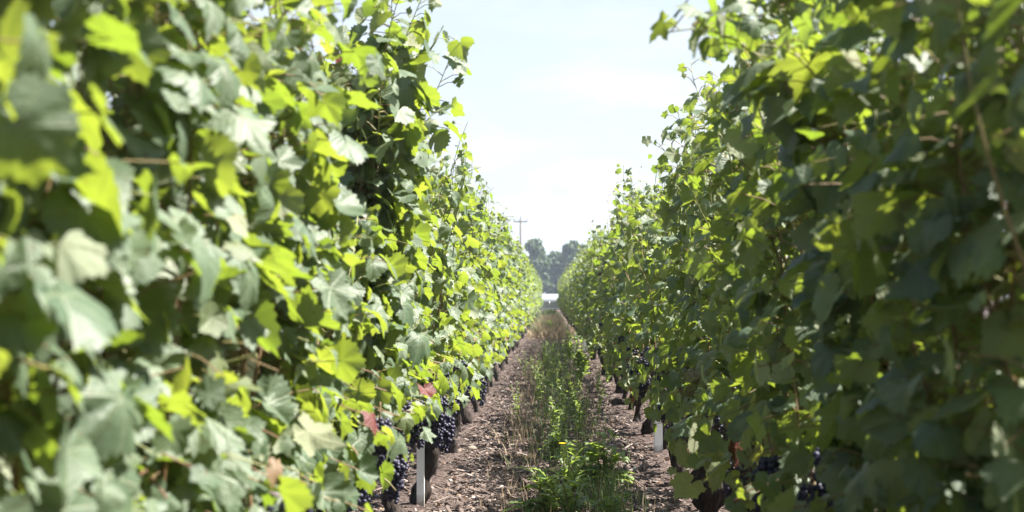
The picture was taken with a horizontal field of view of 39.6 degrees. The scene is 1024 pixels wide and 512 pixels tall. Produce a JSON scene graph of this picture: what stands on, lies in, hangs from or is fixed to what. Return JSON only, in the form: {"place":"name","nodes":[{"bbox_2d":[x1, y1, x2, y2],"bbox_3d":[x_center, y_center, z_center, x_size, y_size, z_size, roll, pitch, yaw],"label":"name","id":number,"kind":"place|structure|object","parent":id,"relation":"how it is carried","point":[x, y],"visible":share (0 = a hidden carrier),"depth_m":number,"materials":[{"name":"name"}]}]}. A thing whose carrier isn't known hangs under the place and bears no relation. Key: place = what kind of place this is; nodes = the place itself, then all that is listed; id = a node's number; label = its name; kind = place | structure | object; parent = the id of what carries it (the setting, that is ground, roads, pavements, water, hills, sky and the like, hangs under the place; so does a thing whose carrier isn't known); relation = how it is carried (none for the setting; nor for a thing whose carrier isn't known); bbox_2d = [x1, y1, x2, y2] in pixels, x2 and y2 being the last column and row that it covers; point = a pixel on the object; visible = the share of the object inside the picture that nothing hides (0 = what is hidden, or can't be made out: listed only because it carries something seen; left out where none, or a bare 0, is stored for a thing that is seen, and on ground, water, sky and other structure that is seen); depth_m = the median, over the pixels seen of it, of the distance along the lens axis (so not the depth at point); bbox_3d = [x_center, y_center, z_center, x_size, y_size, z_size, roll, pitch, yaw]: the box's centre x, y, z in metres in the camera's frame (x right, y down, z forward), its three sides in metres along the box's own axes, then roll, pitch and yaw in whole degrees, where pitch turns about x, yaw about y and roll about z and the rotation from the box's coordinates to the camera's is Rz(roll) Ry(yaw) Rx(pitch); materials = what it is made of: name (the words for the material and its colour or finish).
{"place":"outdoors","nodes":[
{"label":"outdoors","id":0,"kind":"place"},
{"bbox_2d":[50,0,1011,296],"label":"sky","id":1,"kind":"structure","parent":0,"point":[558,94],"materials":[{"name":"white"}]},
{"bbox_2d":[477,313,660,511],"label":"dry grass","id":2,"kind":"structure","parent":0,"point":[548,334],"depth_m":13.19,"materials":[{"name":"plant"}]},
{"bbox_2d":[503,308,667,511],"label":"green grass","id":3,"kind":"structure","parent":0,"point":[605,479],"depth_m":10.55,"materials":[{"name":"green plant"}]},
{"bbox_2d":[315,297,1007,511],"bbox_3d":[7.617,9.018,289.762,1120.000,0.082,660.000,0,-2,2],"label":"ground","id":4,"kind":"structure","parent":0,"point":[460,440],"depth_m":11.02,"materials":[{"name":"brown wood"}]},
{"bbox_2d":[0,0,267,511],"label":"grapevine","id":5,"kind":"object","parent":4,"relation":"on","point":[75,235],"visible":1,"depth_m":1.85,"materials":[{"name":"green plant"}]},
{"bbox_2d":[48,0,385,511],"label":"grapevine","id":6,"kind":"object","parent":4,"relation":"on","point":[271,303],"visible":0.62,"depth_m":2.88,"materials":[{"name":"green plant"}]},
{"bbox_2d":[237,191,255,509],"bbox_3d":[-0.626,0.464,3.298,0.061,1.850,0.030,0,-2,-13],"label":"trellis post","id":7,"kind":"object","parent":4,"relation":"on","point":[250,373],"depth_m":3.29,"materials":[{"name":"grey metal"}]},
{"bbox_2d":[257,124,414,511],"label":"grapevine","id":8,"kind":"object","parent":4,"relation":"on","point":[359,397],"visible":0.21,"depth_m":4.47,"materials":[{"name":"green plant"}]},
{"bbox_2d":[273,0,474,503],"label":"grapevine","id":9,"kind":"object","parent":4,"relation":"on","point":[388,184],"visible":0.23,"depth_m":5.13,"materials":[{"name":"green plant"}]},
{"bbox_2d":[417,444,424,505],"bbox_3d":[-0.520,0.590,7.968,0.061,1.850,0.030,0,-2,2],"label":"trellis post","id":10,"kind":"object","parent":4,"relation":"on","point":[420,476],"visible":0.09,"depth_m":7.94,"materials":[{"name":"white paint"}]},
{"bbox_2d":[381,151,463,511],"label":"grapevine","id":11,"kind":"object","parent":4,"relation":"on","point":[441,378],"visible":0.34,"depth_m":6.84,"materials":[{"name":"green plant"}]},
{"bbox_2d":[409,121,483,503],"bbox_3d":[-0.600,0.372,8.074,0.918,2.217,1.631,0,-2,2],"label":"grapevine","id":12,"kind":"object","parent":4,"relation":"on","point":[455,220],"visible":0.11,"depth_m":7.88,"materials":[{"name":"green plant"}]},
{"bbox_2d":[428,155,494,476],"bbox_3d":[-0.522,0.381,9.136,0.768,2.248,1.864,0,-2,2],"label":"grapevine","id":13,"kind":"object","parent":4,"relation":"on","point":[468,288],"depth_m":9.76,"materials":[{"name":"green plant"}]},
{"bbox_2d":[429,170,494,453],"bbox_3d":[-0.479,0.438,10.435,0.709,2.199,1.640,0,-2,2],"label":"grapevine","id":14,"kind":"object","parent":4,"relation":"on","point":[453,446],"visible":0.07,"depth_m":10.52,"materials":[{"name":"green plant"}]},
{"bbox_2d":[454,187,499,434],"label":"grapevine","id":15,"kind":"object","parent":4,"relation":"on","point":[458,418],"visible":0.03,"depth_m":11.81,"materials":[{"name":"green plant"}]},
{"bbox_2d":[460,180,513,424],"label":"grapevine","id":16,"kind":"object","parent":4,"relation":"on","point":[465,413],"visible":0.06,"depth_m":13.03,"materials":[{"name":"green plant"}]},
{"bbox_2d":[469,200,516,412],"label":"grapevine","id":17,"kind":"object","parent":4,"relation":"on","point":[502,328],"visible":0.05,"depth_m":14.19,"materials":[{"name":"green plant"}]},
{"bbox_2d":[481,226,509,402],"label":"grapevine","id":18,"kind":"object","parent":4,"relation":"on","point":[493,309],"visible":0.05,"depth_m":15.55,"materials":[{"name":"green plant"}]},
{"bbox_2d":[484,207,516,393],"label":"grapevine","id":19,"kind":"object","parent":4,"relation":"on","point":[507,249],"visible":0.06,"depth_m":16.57,"materials":[{"name":"green plant"}]},
{"bbox_2d":[486,233,521,386],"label":"grapevine","id":20,"kind":"object","parent":4,"relation":"on","point":[503,314],"visible":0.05,"depth_m":18.00,"materials":[{"name":"green plant"}]},
{"bbox_2d":[493,237,517,376],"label":"grapevine","id":21,"kind":"object","parent":4,"relation":"on","point":[509,302],"visible":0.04,"depth_m":20.59,"materials":[{"name":"green plant"}]},
{"bbox_2d":[493,215,527,380],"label":"grapevine","id":22,"kind":"object","parent":4,"relation":"on","point":[515,338],"visible":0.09,"depth_m":19.28,"materials":[{"name":"green plant"}]},
{"bbox_2d":[498,233,524,367],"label":"grapevine","id":23,"kind":"object","parent":4,"relation":"on","point":[517,298],"visible":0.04,"depth_m":22.91,"materials":[{"name":"green plant"}]},
{"bbox_2d":[500,238,524,370],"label":"grapevine","id":24,"kind":"object","parent":4,"relation":"on","point":[502,367],"visible":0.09,"depth_m":21.60,"materials":[{"name":"green plant"}]},
{"bbox_2d":[505,261,525,363],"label":"grapevine","id":25,"kind":"object","parent":4,"relation":"on","point":[518,278],"visible":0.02,"depth_m":24.23,"materials":[{"name":"green plant"}]},
{"bbox_2d":[506,265,525,352],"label":"grapevine","id":26,"kind":"object","parent":4,"relation":"on","point":[517,305],"depth_m":25.64,"materials":[{"name":"green plant"}]},
{"bbox_2d":[508,258,524,353],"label":"grapevine","id":27,"kind":"object","parent":4,"relation":"on","point":[520,306],"visible":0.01,"depth_m":28.09,"materials":[{"name":"green plant"}]},
{"bbox_2d":[511,381,522,425],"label":"slender weed","id":28,"kind":"object","parent":4,"relation":"on","point":[517,408],"visible":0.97,"depth_m":12.66,"materials":[{"name":"green plant"}]},
{"bbox_2d":[507,264,527,353],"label":"grapevine","id":29,"kind":"object","parent":4,"relation":"on","point":[523,278],"visible":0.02,"depth_m":27.27,"materials":[{"name":"green plant"}]},
{"bbox_2d":[514,216,526,251],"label":"power pole","id":30,"kind":"object","parent":4,"relation":"on","point":[520,221],"visible":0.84,"depth_m":190.07,"materials":[{"name":"grey wood"}]},
{"bbox_2d":[511,245,531,349],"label":"grapevine","id":31,"kind":"object","parent":4,"relation":"on","point":[526,311],"visible":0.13,"depth_m":30.49,"materials":[{"name":"green plant"}]},
{"bbox_2d":[511,249,531,351],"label":"grapevine","id":32,"kind":"object","parent":4,"relation":"on","point":[524,288],"visible":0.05,"depth_m":29.52,"materials":[{"name":"green plant"}]},
{"bbox_2d":[517,351,527,378],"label":"slender weed","id":33,"kind":"object","parent":4,"relation":"on","point":[526,362],"visible":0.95,"depth_m":19.68,"materials":[{"name":"green plant"}]},
{"bbox_2d":[516,255,530,346],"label":"grapevine","id":34,"kind":"object","parent":4,"relation":"on","point":[524,296],"visible":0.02,"depth_m":31.74,"materials":[{"name":"green plant"}]},
{"bbox_2d":[518,260,531,344],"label":"grapevine","id":35,"kind":"object","parent":4,"relation":"on","point":[526,297],"visible":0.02,"depth_m":33.11,"materials":[{"name":"green plant"}]},
{"bbox_2d":[521,273,532,338],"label":"grapevine","id":36,"kind":"object","parent":4,"relation":"on","point":[530,284],"visible":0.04,"depth_m":38.04,"materials":[{"name":"green plant"}]},
{"bbox_2d":[521,245,532,315],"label":"grapevine","id":37,"kind":"object","parent":4,"relation":"on","point":[528,280],"visible":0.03,"depth_m":33.95,"materials":[{"name":"green plant"}]},
{"bbox_2d":[524,266,535,332],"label":"grapevine","id":38,"kind":"object","parent":4,"relation":"on","point":[534,308],"visible":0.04,"depth_m":42.90,"materials":[{"name":"green plant"}]},
{"bbox_2d":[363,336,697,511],"bbox_3d":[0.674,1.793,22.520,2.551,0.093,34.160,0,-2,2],"label":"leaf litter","id":39,"kind":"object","parent":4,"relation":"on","point":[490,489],"visible":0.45,"depth_m":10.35,"materials":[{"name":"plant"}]},
{"bbox_2d":[530,354,541,384],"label":"slender weed","id":40,"kind":"object","parent":4,"relation":"on","point":[536,370],"visible":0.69,"depth_m":18.19,"materials":[{"name":"green plant"}]},
{"bbox_2d":[531,371,545,406],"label":"slender weed","id":41,"kind":"object","parent":4,"relation":"on","point":[537,394],"visible":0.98,"depth_m":14.83,"materials":[{"name":"green plant"}]},
{"bbox_2d":[533,361,543,403],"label":"slender weed","id":42,"kind":"object","parent":4,"relation":"on","point":[538,387],"visible":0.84,"depth_m":15.12,"materials":[{"name":"green plant"}]},
{"bbox_2d":[524,238,552,293],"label":"tree","id":43,"kind":"object","parent":4,"relation":"on","point":[542,263],"visible":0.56,"depth_m":210.92,"materials":[{"name":"green plant"}]},
{"bbox_2d":[502,466,576,511],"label":"leafy weed","id":44,"kind":"object","parent":4,"relation":"on","point":[544,503],"visible":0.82,"depth_m":7.69,"materials":[{"name":"green plant"}]},
{"bbox_2d":[533,399,549,425],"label":"slender weed","id":45,"kind":"object","parent":4,"relation":"on","point":[544,415],"visible":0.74,"depth_m":12.91,"materials":[{"name":"green plant"}]},
{"bbox_2d":[538,396,553,431],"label":"slender weed","id":46,"kind":"object","parent":4,"relation":"on","point":[546,413],"visible":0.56,"depth_m":12.34,"materials":[{"name":"green plant"}]},
{"bbox_2d":[542,342,550,365],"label":"slender weed","id":47,"kind":"object","parent":4,"relation":"on","point":[545,360],"visible":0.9,"depth_m":22.55,"materials":[{"name":"green plant"}]},
{"bbox_2d":[544,363,554,392],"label":"slender weed","id":48,"kind":"object","parent":4,"relation":"on","point":[550,379],"visible":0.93,"depth_m":17.15,"materials":[{"name":"green plant"}]},
{"bbox_2d":[540,294,559,308],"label":"polytunnel","id":49,"kind":"structure","parent":4,"relation":"on","point":[549,301],"depth_m":111.93,"materials":[{"name":"plastic"}]},
{"bbox_2d":[546,251,563,293],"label":"tree","id":50,"kind":"object","parent":4,"relation":"on","point":[557,263],"visible":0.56,"depth_m":216.73,"materials":[{"name":"green plant"}]},
{"bbox_2d":[549,405,563,442],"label":"slender weed","id":51,"kind":"object","parent":4,"relation":"on","point":[552,421],"visible":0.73,"depth_m":11.41,"materials":[{"name":"green plant"}]},
{"bbox_2d":[547,397,566,432],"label":"slender weed","id":52,"kind":"object","parent":4,"relation":"on","point":[555,416],"visible":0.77,"depth_m":11.57,"materials":[{"name":"green plant"}]},
{"bbox_2d":[538,429,579,455],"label":"leafy weed","id":53,"kind":"object","parent":4,"relation":"on","point":[557,438],"visible":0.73,"depth_m":10.54,"materials":[{"name":"green plant"}]},
{"bbox_2d":[555,376,565,410],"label":"slender weed","id":54,"kind":"object","parent":4,"relation":"on","point":[561,402],"visible":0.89,"depth_m":13.75,"materials":[{"name":"green plant"}]},
{"bbox_2d":[560,395,571,433],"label":"slender weed","id":55,"kind":"object","parent":4,"relation":"on","point":[567,408],"visible":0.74,"depth_m":11.96,"materials":[{"name":"green plant"}]},
{"bbox_2d":[537,442,596,496],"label":"leafy weed","id":56,"kind":"object","parent":4,"relation":"on","point":[565,471],"visible":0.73,"depth_m":8.46,"materials":[{"name":"green plant"}]},
{"bbox_2d":[540,474,594,511],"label":"leafy weed","id":57,"kind":"object","parent":4,"relation":"on","point":[565,498],"visible":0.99,"depth_m":7.27,"materials":[{"name":"green plant"}]},
{"bbox_2d":[557,377,578,401],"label":"slender weed","id":58,"kind":"object","parent":4,"relation":"on","point":[572,389],"visible":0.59,"depth_m":15.44,"materials":[{"name":"green plant"}]},
{"bbox_2d":[563,332,573,360],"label":"tall weed","id":59,"kind":"object","parent":4,"relation":"on","point":[570,342],"visible":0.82,"depth_m":24.43,"materials":[{"name":"green plant"}]},
{"bbox_2d":[563,362,575,395],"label":"slender weed","id":60,"kind":"object","parent":4,"relation":"on","point":[569,382],"visible":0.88,"depth_m":15.73,"materials":[{"name":"green plant"}]},
{"bbox_2d":[565,269,575,329],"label":"grapevine","id":61,"kind":"object","parent":4,"relation":"on","point":[569,299],"visible":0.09,"depth_m":45.71,"materials":[{"name":"green plant"}]},
{"bbox_2d":[559,240,584,275],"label":"tree","id":62,"kind":"object","parent":4,"relation":"on","point":[568,253],"visible":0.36,"depth_m":212.95,"materials":[{"name":"green plant"}]},
{"bbox_2d":[567,263,578,335],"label":"grapevine","id":63,"kind":"object","parent":4,"relation":"on","point":[571,291],"visible":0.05,"depth_m":40.72,"materials":[{"name":"green plant"}]},
{"bbox_2d":[568,264,579,310],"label":"grapevine","id":64,"kind":"object","parent":4,"relation":"on","point":[574,287],"depth_m":31.89,"materials":[{"name":"green plant"}]},
{"bbox_2d":[568,270,579,338],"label":"grapevine","id":65,"kind":"object","parent":4,"relation":"on","point":[570,275],"visible":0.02,"depth_m":38.06,"materials":[{"name":"green plant"}]},
{"bbox_2d":[568,251,582,343],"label":"grapevine","id":66,"kind":"object","parent":4,"relation":"on","point":[572,306],"visible":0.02,"depth_m":34.33,"materials":[{"name":"green plant"}]},
{"bbox_2d":[571,378,579,409],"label":"slender weed","id":67,"kind":"object","parent":4,"relation":"on","point":[574,389],"visible":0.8,"depth_m":14.31,"materials":[{"name":"green plant"}]},
{"bbox_2d":[572,392,580,420],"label":"slender weed","id":68,"kind":"object","parent":4,"relation":"on","point":[576,405],"visible":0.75,"depth_m":12.97,"materials":[{"name":"green plant"}]},
{"bbox_2d":[571,256,583,348],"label":"grapevine","id":69,"kind":"object","parent":4,"relation":"on","point":[578,301],"visible":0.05,"depth_m":30.70,"materials":[{"name":"green plant"}]},
{"bbox_2d":[572,252,583,327],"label":"grapevine","id":70,"kind":"object","parent":4,"relation":"on","point":[575,309],"visible":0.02,"depth_m":28.34,"materials":[{"name":"green plant"}]},
{"bbox_2d":[570,411,586,434],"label":"slender weed","id":71,"kind":"object","parent":4,"relation":"on","point":[575,420],"visible":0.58,"depth_m":12.09,"materials":[{"name":"green plant"}]},
{"bbox_2d":[575,356,583,384],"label":"slender weed","id":72,"kind":"object","parent":4,"relation":"on","point":[578,369],"visible":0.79,"depth_m":17.90,"materials":[{"name":"green plant"}]},
{"bbox_2d":[569,332,592,381],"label":"tall weed","id":73,"kind":"object","parent":4,"relation":"on","point":[578,354],"visible":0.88,"depth_m":18.55,"materials":[{"name":"green plant"}]},
{"bbox_2d":[573,382,588,441],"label":"slender weed","id":74,"kind":"object","parent":4,"relation":"on","point":[581,425],"visible":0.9,"depth_m":11.54,"materials":[{"name":"green plant"}]},
{"bbox_2d":[572,240,590,350],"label":"grapevine","id":75,"kind":"object","parent":4,"relation":"on","point":[577,271],"visible":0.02,"depth_m":30.05,"materials":[{"name":"green plant"}]},
{"bbox_2d":[574,244,592,354],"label":"grapevine","id":76,"kind":"object","parent":4,"relation":"on","point":[578,281],"visible":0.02,"depth_m":27.20,"materials":[{"name":"green plant"}]},
{"bbox_2d":[555,428,618,486],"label":"leafy weed","id":77,"kind":"object","parent":4,"relation":"on","point":[593,448],"visible":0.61,"depth_m":8.85,"materials":[{"name":"green plant"}]},
{"bbox_2d":[577,245,596,359],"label":"grapevine","id":78,"kind":"object","parent":4,"relation":"on","point":[583,300],"visible":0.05,"depth_m":25.66,"materials":[{"name":"green plant"}]},
{"bbox_2d":[578,241,597,351],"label":"grapevine","id":79,"kind":"object","parent":4,"relation":"on","point":[586,303],"visible":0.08,"depth_m":24.45,"materials":[{"name":"green plant"}]},
{"bbox_2d":[579,253,601,364],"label":"grapevine","id":80,"kind":"object","parent":4,"relation":"on","point":[582,334],"visible":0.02,"depth_m":23.10,"materials":[{"name":"green plant"}]},
{"bbox_2d":[582,240,603,367],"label":"grapevine","id":81,"kind":"object","parent":4,"relation":"on","point":[588,274],"visible":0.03,"depth_m":22.16,"materials":[{"name":"green plant"}]},
{"bbox_2d":[577,222,609,375],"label":"grapevine","id":82,"kind":"object","parent":4,"relation":"on","point":[587,325],"visible":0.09,"depth_m":20.64,"materials":[{"name":"green plant"}]},
{"bbox_2d":[593,358,601,392],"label":"slender weed","id":83,"kind":"object","parent":4,"relation":"on","point":[598,381],"visible":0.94,"depth_m":16.66,"materials":[{"name":"green plant"}]},
{"bbox_2d":[588,231,613,381],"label":"grapevine","id":84,"kind":"object","parent":4,"relation":"on","point":[598,293],"visible":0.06,"depth_m":19.45,"materials":[{"name":"green plant"}]},
{"bbox_2d":[596,379,606,417],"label":"slender weed","id":85,"kind":"object","parent":4,"relation":"on","point":[599,403],"visible":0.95,"depth_m":13.57,"materials":[{"name":"green plant"}]},
{"bbox_2d":[587,220,619,384],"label":"grapevine","id":86,"kind":"object","parent":4,"relation":"on","point":[592,270],"visible":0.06,"depth_m":18.14,"materials":[{"name":"green plant"}]},
{"bbox_2d":[587,219,622,393],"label":"grapevine","id":87,"kind":"object","parent":4,"relation":"on","point":[593,338],"visible":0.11,"depth_m":17.03,"materials":[{"name":"green plant"}]},
{"bbox_2d":[583,441,633,483],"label":"leafy weed","id":88,"kind":"object","parent":4,"relation":"on","point":[612,459],"visible":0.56,"depth_m":8.93,"materials":[{"name":"green plant"}]},
{"bbox_2d":[589,492,637,511],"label":"leafy weed","id":89,"kind":"object","parent":4,"relation":"on","point":[618,502],"visible":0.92,"depth_m":7.24,"materials":[{"name":"green plant"}]},
{"bbox_2d":[598,226,628,398],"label":"grapevine","id":90,"kind":"object","parent":4,"relation":"on","point":[600,342],"visible":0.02,"depth_m":15.65,"materials":[{"name":"green plant"}]},
{"bbox_2d":[597,201,636,409],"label":"grapevine","id":91,"kind":"object","parent":4,"relation":"on","point":[611,290],"visible":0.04,"depth_m":14.73,"materials":[{"name":"green plant"}]},
{"bbox_2d":[608,398,641,404],"bbox_3d":[1.208,1.564,15.142,0.369,0.104,0.106,0,-2,6],"label":"log","id":92,"kind":"object","parent":4,"relation":"on","point":[616,401],"visible":0.5,"depth_m":15.13,"materials":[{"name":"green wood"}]},
{"bbox_2d":[602,187,650,421],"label":"grapevine","id":93,"kind":"object","parent":4,"relation":"on","point":[609,269],"visible":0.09,"depth_m":13.21,"materials":[{"name":"green plant"}]},
{"bbox_2d":[603,163,660,434],"bbox_3d":[1.154,0.398,11.754,0.765,2.364,2.043,0,-2,2],"label":"grapevine","id":94,"kind":"object","parent":4,"relation":"on","point":[621,337],"visible":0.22,"depth_m":11.88,"materials":[{"name":"green plant"}]},
{"bbox_2d":[607,154,682,449],"bbox_3d":[1.101,0.432,10.763,0.699,2.240,1.840,0,-2,2],"label":"grapevine","id":95,"kind":"object","parent":4,"relation":"on","point":[642,336],"visible":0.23,"depth_m":10.67,"materials":[{"name":"green plant"}]},
{"bbox_2d":[622,167,688,472],"bbox_3d":[1.053,0.436,9.502,0.673,2.148,1.651,0,-2,2],"label":"grapevine","id":96,"kind":"object","parent":4,"relation":"on","point":[639,381],"visible":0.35,"depth_m":9.39,"materials":[{"name":"green plant"}]},
{"bbox_2d":[653,271,662,452],"bbox_3d":[1.077,0.661,10.575,0.079,1.850,0.030,0,-2,-8],"label":"trellis post","id":97,"kind":"object","parent":4,"relation":"on","point":[658,441],"visible":0.08,"depth_m":10.54,"materials":[{"name":"grey metal"}]},
{"bbox_2d":[641,164,708,483],"bbox_3d":[1.102,0.428,8.205,0.656,2.093,1.608,0,-2,2],"label":"grapevine","id":98,"kind":"object","parent":4,"relation":"on","point":[665,323],"visible":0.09,"depth_m":8.44,"materials":[{"name":"green plant"}]},
{"bbox_2d":[642,65,741,511],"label":"grapevine","id":99,"kind":"object","parent":4,"relation":"on","point":[680,361],"visible":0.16,"depth_m":7.01,"materials":[{"name":"green plant"}]},
{"bbox_2d":[664,80,814,499],"bbox_3d":[0.993,0.359,5.774,0.787,2.105,1.428,0,-2,2],"label":"grapevine","id":100,"kind":"object","parent":4,"relation":"on","point":[697,265],"visible":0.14,"depth_m":5.75,"materials":[{"name":"green plant"}]},
{"bbox_2d":[677,5,932,511],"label":"grapevine","id":101,"kind":"object","parent":4,"relation":"on","point":[770,370],"visible":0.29,"depth_m":4.31,"materials":[{"name":"green plant"}]},
{"bbox_2d":[649,0,1015,511],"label":"grapevine","id":102,"kind":"object","parent":4,"relation":"on","point":[821,179],"visible":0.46,"depth_m":3.09,"materials":[{"name":"green plant"}]},
{"bbox_2d":[811,0,1023,511],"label":"grapevine","id":103,"kind":"object","parent":4,"relation":"on","point":[956,439],"visible":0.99,"depth_m":2.29,"materials":[{"name":"green plant"}]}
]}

